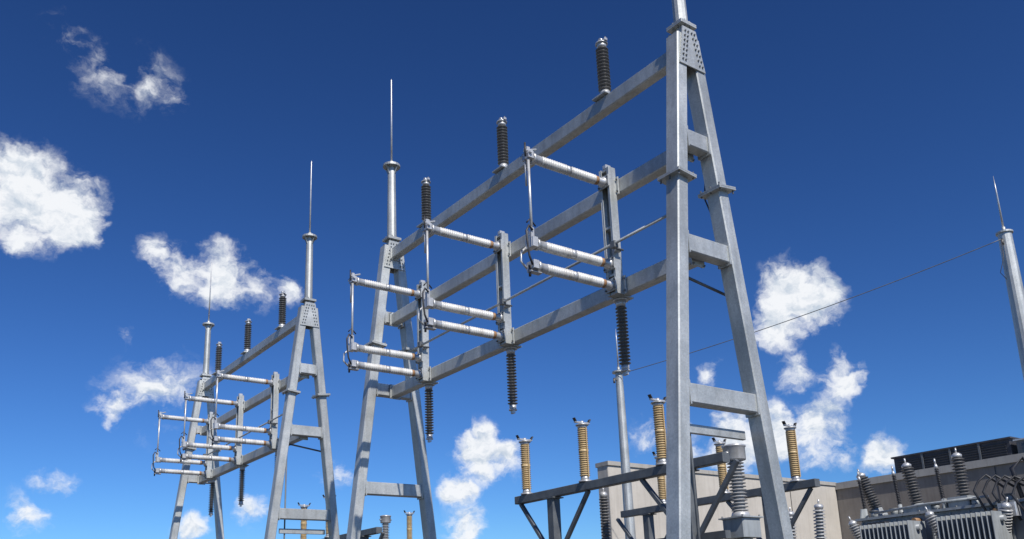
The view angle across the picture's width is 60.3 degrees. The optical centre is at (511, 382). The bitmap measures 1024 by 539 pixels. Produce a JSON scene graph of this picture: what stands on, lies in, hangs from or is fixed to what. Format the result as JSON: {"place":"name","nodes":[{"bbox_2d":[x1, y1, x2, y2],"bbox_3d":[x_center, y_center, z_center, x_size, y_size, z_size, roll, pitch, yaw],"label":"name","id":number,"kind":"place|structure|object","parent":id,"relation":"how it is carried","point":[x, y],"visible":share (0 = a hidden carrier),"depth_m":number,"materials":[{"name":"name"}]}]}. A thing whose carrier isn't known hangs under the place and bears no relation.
{"place":"outdoors","nodes":[
{"label":"outdoors","id":0,"kind":"place"},
{"bbox_2d":[404,510,414,538],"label":"surge arrester","id":1,"kind":"object","parent":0,"point":[409,525],"visible":1,"depth_m":28.25,"materials":[{"name":"ceramic"}]},
{"bbox_2d":[0,0,1023,538],"label":"sky","id":2,"kind":"structure","parent":0,"point":[146,145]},
{"bbox_2d":[599,488,610,538],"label":"support insulator","id":3,"kind":"object","parent":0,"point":[605,526],"visible":0.98,"depth_m":15.70,"materials":[{"name":"ceramic"}]},
{"bbox_2d":[659,530,730,538],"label":"bus support rail","id":4,"kind":"object","parent":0,"point":[724,534],"visible":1,"depth_m":13.56,"materials":[{"name":"grey metal"}]},
{"label":"ground","id":5,"kind":"structure","parent":0,"visible":0},
{"bbox_2d":[169,160,339,538],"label":"substation gantry","id":6,"kind":"object","parent":5,"relation":"on","point":[307,317],"visible":0.92,"depth_m":19.12,"materials":[{"name":"metal"}]},
{"bbox_2d":[151,410,213,478],"bbox_3d":[-8.509,1.566,22.809,1.492,1.795,0.278,9,-18,-35],"label":"disconnect switch","id":7,"kind":"object","parent":6,"relation":"attached to","point":[206,473],"visible":0.98,"depth_m":22.80,"materials":[{"name":"metal"}]},
{"bbox_2d":[177,391,243,465],"bbox_3d":[-7.198,1.057,21.092,1.492,1.795,0.278,9,-18,-35],"label":"disconnect switch","id":8,"kind":"object","parent":6,"relation":"attached to","point":[235,460],"visible":0.98,"depth_m":21.13,"materials":[{"name":"metal"}]},
{"bbox_2d":[208,479,216,516],"bbox_3d":[-7.853,3.020,23.033,0.200,0.980,0.200,9,-18,-35],"label":"hanging insulator","id":9,"kind":"object","parent":6,"relation":"hanging from","point":[211,492],"visible":1,"depth_m":23.00,"materials":[{"name":"ceramic"}]},
{"bbox_2d":[215,342,221,371],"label":"post insulator","id":10,"kind":"object","parent":6,"relation":"on","point":[218,356],"visible":0.97,"depth_m":23.98,"materials":[{"name":"ceramic"}]},
{"bbox_2d":[238,465,246,506],"bbox_3d":[-6.542,2.511,21.316,0.200,0.980,0.200,9,-18,-35],"label":"hanging insulator","id":11,"kind":"object","parent":6,"relation":"hanging from","point":[241,483],"visible":1,"depth_m":21.28,"materials":[{"name":"ceramic"}]},
{"bbox_2d":[208,368,278,449],"bbox_3d":[-5.869,0.541,19.351,1.492,1.795,0.278,9,-18,-35],"label":"disconnect switch","id":12,"kind":"object","parent":6,"relation":"attached to","point":[272,430],"visible":1,"depth_m":19.43,"materials":[{"name":"metal"}]},
{"bbox_2d":[244,318,251,351],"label":"post insulator","id":13,"kind":"object","parent":6,"relation":"on","point":[247,336],"visible":0.97,"depth_m":22.26,"materials":[{"name":"ceramic"}]},
{"bbox_2d":[278,291,286,326],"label":"post insulator","id":14,"kind":"object","parent":6,"relation":"on","point":[282,310],"visible":0.98,"depth_m":20.52,"materials":[{"name":"ceramic"}]},
{"bbox_2d":[323,527,384,538],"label":"bus support structure","id":15,"kind":"object","parent":5,"relation":"on","point":[366,533],"visible":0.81,"depth_m":22.03,"materials":[{"name":"metal"}]},
{"bbox_2d":[298,502,310,538],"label":"surge arrester","id":16,"kind":"object","parent":15,"relation":"on","point":[303,525],"visible":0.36,"depth_m":25.40,"materials":[{"name":"ceramic"}]},
{"bbox_2d":[322,495,328,537],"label":"surge arrester","id":17,"kind":"object","parent":15,"relation":"on","point":[326,533],"visible":0.16,"depth_m":24.00,"materials":[{"name":"ceramic"}]},
{"bbox_2d":[379,515,391,538],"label":"voltage transformer","id":18,"kind":"object","parent":5,"relation":"on","point":[385,520],"visible":0.87,"depth_m":29.49,"materials":[{"name":"metal"}]},
{"bbox_2d":[346,0,793,538],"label":"substation gantry","id":19,"kind":"object","parent":5,"relation":"on","point":[679,64],"visible":0.95,"depth_m":10.54,"materials":[{"name":"metal"}]},
{"bbox_2d":[343,270,429,382],"bbox_3d":[-2.023,-0.952,14.315,1.492,1.795,0.278,9,-18,-35],"label":"disconnect switch","id":20,"kind":"object","parent":19,"relation":"attached to","point":[421,358],"visible":1,"depth_m":14.33,"materials":[{"name":"metal"}]},
{"bbox_2d":[421,177,430,220],"bbox_3d":[-1.512,-3.189,15.522,0.210,0.910,0.210,9,-18,-35],"label":"post insulator","id":21,"kind":"object","parent":19,"relation":"on","point":[426,199],"visible":0.92,"depth_m":15.49,"materials":[{"name":"ceramic"}]},
{"bbox_2d":[423,383,434,442],"bbox_3d":[-1.367,0.502,14.539,0.200,0.980,0.200,9,-18,-35],"label":"hanging insulator","id":22,"kind":"object","parent":19,"relation":"hanging from","point":[429,409],"visible":1,"depth_m":14.51,"materials":[{"name":"ceramic"}]},
{"bbox_2d":[418,216,511,346],"bbox_3d":[-0.658,-1.481,12.528,1.492,1.795,0.278,9,-18,-35],"label":"disconnect switch","id":23,"kind":"object","parent":19,"relation":"attached to","point":[502,316],"visible":1,"depth_m":12.61,"materials":[{"name":"metal"}]},
{"bbox_2d":[496,116,508,165],"bbox_3d":[-0.147,-3.719,13.735,0.210,0.910,0.210,9,-18,-35],"label":"post insulator","id":24,"kind":"object","parent":19,"relation":"on","point":[502,142],"visible":0.96,"depth_m":13.69,"materials":[{"name":"ceramic"}]},
{"bbox_2d":[504,346,517,413],"bbox_3d":[-0.002,-0.027,12.752,0.200,0.980,0.200,9,-18,-35],"label":"hanging insulator","id":25,"kind":"object","parent":19,"relation":"hanging from","point":[511,373],"visible":1,"depth_m":12.72,"materials":[{"name":"ceramic"}]},
{"bbox_2d":[520,142,623,297],"bbox_3d":[0.724,-2.018,10.718,1.492,1.795,0.278,9,-18,-35],"label":"disconnect switch","id":26,"kind":"object","parent":19,"relation":"attached to","point":[611,262],"visible":1,"depth_m":10.81,"materials":[{"name":"metal"}]},
{"bbox_2d":[595,36,610,92],"bbox_3d":[1.235,-4.255,11.925,0.210,0.910,0.210,9,-18,-35],"label":"post insulator","id":27,"kind":"object","parent":19,"relation":"on","point":[603,66],"visible":0.96,"depth_m":11.88,"materials":[{"name":"ceramic"}]},
{"bbox_2d":[612,297,630,375],"bbox_3d":[1.380,-0.564,10.942,0.200,0.980,0.200,9,-18,-35],"label":"hanging insulator","id":28,"kind":"object","parent":19,"relation":"hanging from","point":[622,325],"visible":1,"depth_m":10.91,"materials":[{"name":"ceramic"}]},
{"bbox_2d":[612,335,635,538],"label":"lightning mast","id":29,"kind":"object","parent":5,"relation":"on","point":[629,523],"visible":0.8,"depth_m":24.38,"materials":[{"name":"metal"}]},
{"bbox_2d":[515,452,739,538],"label":"bus support structure","id":30,"kind":"object","parent":5,"relation":"on","point":[553,497],"visible":0.77,"depth_m":15.00,"materials":[{"name":"grey metal"}]},
{"bbox_2d":[516,435,532,494],"bbox_3d":[0.269,1.618,17.241,0.380,1.168,0.239,0,-15,-9],"label":"surge arrester","id":31,"kind":"object","parent":30,"relation":"on","point":[525,462],"visible":1,"depth_m":17.17,"materials":[{"name":"ceramic"}]},
{"bbox_2d":[572,417,590,482],"bbox_3d":[1.291,1.221,15.903,0.380,1.168,0.239,0,-15,-9],"label":"surge arrester","id":32,"kind":"object","parent":30,"relation":"on","point":[582,436],"visible":0.99,"depth_m":15.84,"materials":[{"name":"ceramic"}]},
{"bbox_2d":[648,394,665,465],"bbox_3d":[2.425,0.781,14.418,0.380,1.168,0.239,0,-15,-9],"label":"surge arrester","id":33,"kind":"object","parent":30,"relation":"on","point":[659,421],"visible":0.93,"depth_m":14.36,"materials":[{"name":"ceramic"}]},
{"bbox_2d":[616,478,819,538],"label":"bus support structure","id":34,"kind":"object","parent":5,"relation":"on","point":[649,512],"visible":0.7,"depth_m":17.96,"materials":[{"name":"metal"}]},
{"bbox_2d":[652,452,665,503],"bbox_3d":[3.323,2.130,19.616,0.380,1.168,0.239,0,-15,-9],"label":"surge arrester","id":35,"kind":"object","parent":34,"relation":"on","point":[661,481],"visible":0.5,"depth_m":19.50,"materials":[{"name":"ceramic"}]},
{"bbox_2d":[712,437,729,493],"bbox_3d":[4.351,1.731,18.270,0.380,1.168,0.239,0,-15,-9],"label":"surge arrester","id":36,"kind":"object","parent":34,"relation":"on","point":[722,469],"visible":0.48,"depth_m":18.20,"materials":[{"name":"ceramic"}]},
{"bbox_2d":[782,421,801,481],"bbox_3d":[5.391,1.328,16.908,0.380,1.168,0.239,0,-15,-9],"label":"surge arrester","id":37,"kind":"object","parent":34,"relation":"on","point":[793,456],"visible":1,"depth_m":16.85,"materials":[{"name":"ceramic"}]},
{"bbox_2d":[595,461,841,538],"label":"concrete fire wall","id":38,"kind":"structure","parent":5,"relation":"on","point":[707,485],"depth_m":29.61,"materials":[{"name":"concrete"}]},
{"bbox_2d":[718,443,763,538],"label":"voltage transformer","id":39,"kind":"object","parent":5,"relation":"on","point":[741,522],"visible":0.84,"depth_m":13.77,"materials":[{"name":"metal"}]},
{"bbox_2d":[836,461,1023,538],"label":"walls","id":40,"kind":"structure","parent":5,"relation":"on","point":[849,503],"depth_m":31.06,"materials":[{"name":"concrete"}]},
{"bbox_2d":[835,453,1023,489],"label":"parapet coping","id":41,"kind":"object","parent":40,"relation":"on","point":[1001,460],"visible":0.17,"depth_m":30.61,"materials":[{"name":"metal"}]},
{"bbox_2d":[891,436,1023,472],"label":"rooftop unit","id":42,"kind":"object","parent":41,"relation":"on","point":[998,447],"visible":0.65,"depth_m":32.81,"materials":[{"name":"metal"}]},
{"bbox_2d":[848,448,1023,538],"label":"power transformer","id":43,"kind":"object","parent":5,"relation":"on","point":[964,515],"visible":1,"depth_m":20.32,"materials":[{"name":"metal"}]},
{"bbox_2d":[993,177,1023,379],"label":"lightning mast","id":44,"kind":"object","parent":5,"relation":"on","point":[1014,284],"visible":1,"depth_m":20.58,"materials":[{"name":"metal"}]},
{"bbox_2d":[619,239,1000,374],"bbox_3d":[7.284,-1.805,22.837,9.823,1.697,0.020,-10,-17,27],"label":"overhead ground wire","id":45,"kind":"object","parent":44,"relation":"attached to","point":[833,304],"visible":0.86,"depth_m":22.26,"materials":[{"name":"metal"}]},
{"bbox_2d":[1000,240,1006,278],"bbox_3d":[11.466,-2.885,20.618,0.280,1.017,0.036,5,-16,-25],"label":"grounding lead","id":46,"kind":"object","parent":44,"relation":"attached to","point":[1003,259],"visible":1,"depth_m":20.62,"materials":[{"name":"metal"}]},
{"bbox_3d":[6.570,5.259,20.134,0.140,2.900,0.140,9,-18,-35],"label":"insulator pedestal","id":47,"kind":"object","parent":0,"visible":0},
{"bbox_2d":[788,507,796,538],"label":"support insulator","id":48,"kind":"object","parent":47,"relation":"on","point":[791,513],"visible":0.28,"depth_m":20.47,"materials":[{"name":"ceramic"}]},
{"bbox_3d":[6.795,4.911,18.858,0.140,2.900,0.140,9,-18,-35],"label":"insulator pedestal","id":49,"kind":"object","parent":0,"visible":0},
{"bbox_2d":[813,499,826,538],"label":"support insulator","id":50,"kind":"object","parent":49,"relation":"on","point":[819,520],"visible":1,"depth_m":19.20,"materials":[{"name":"ceramic"}]}
]}

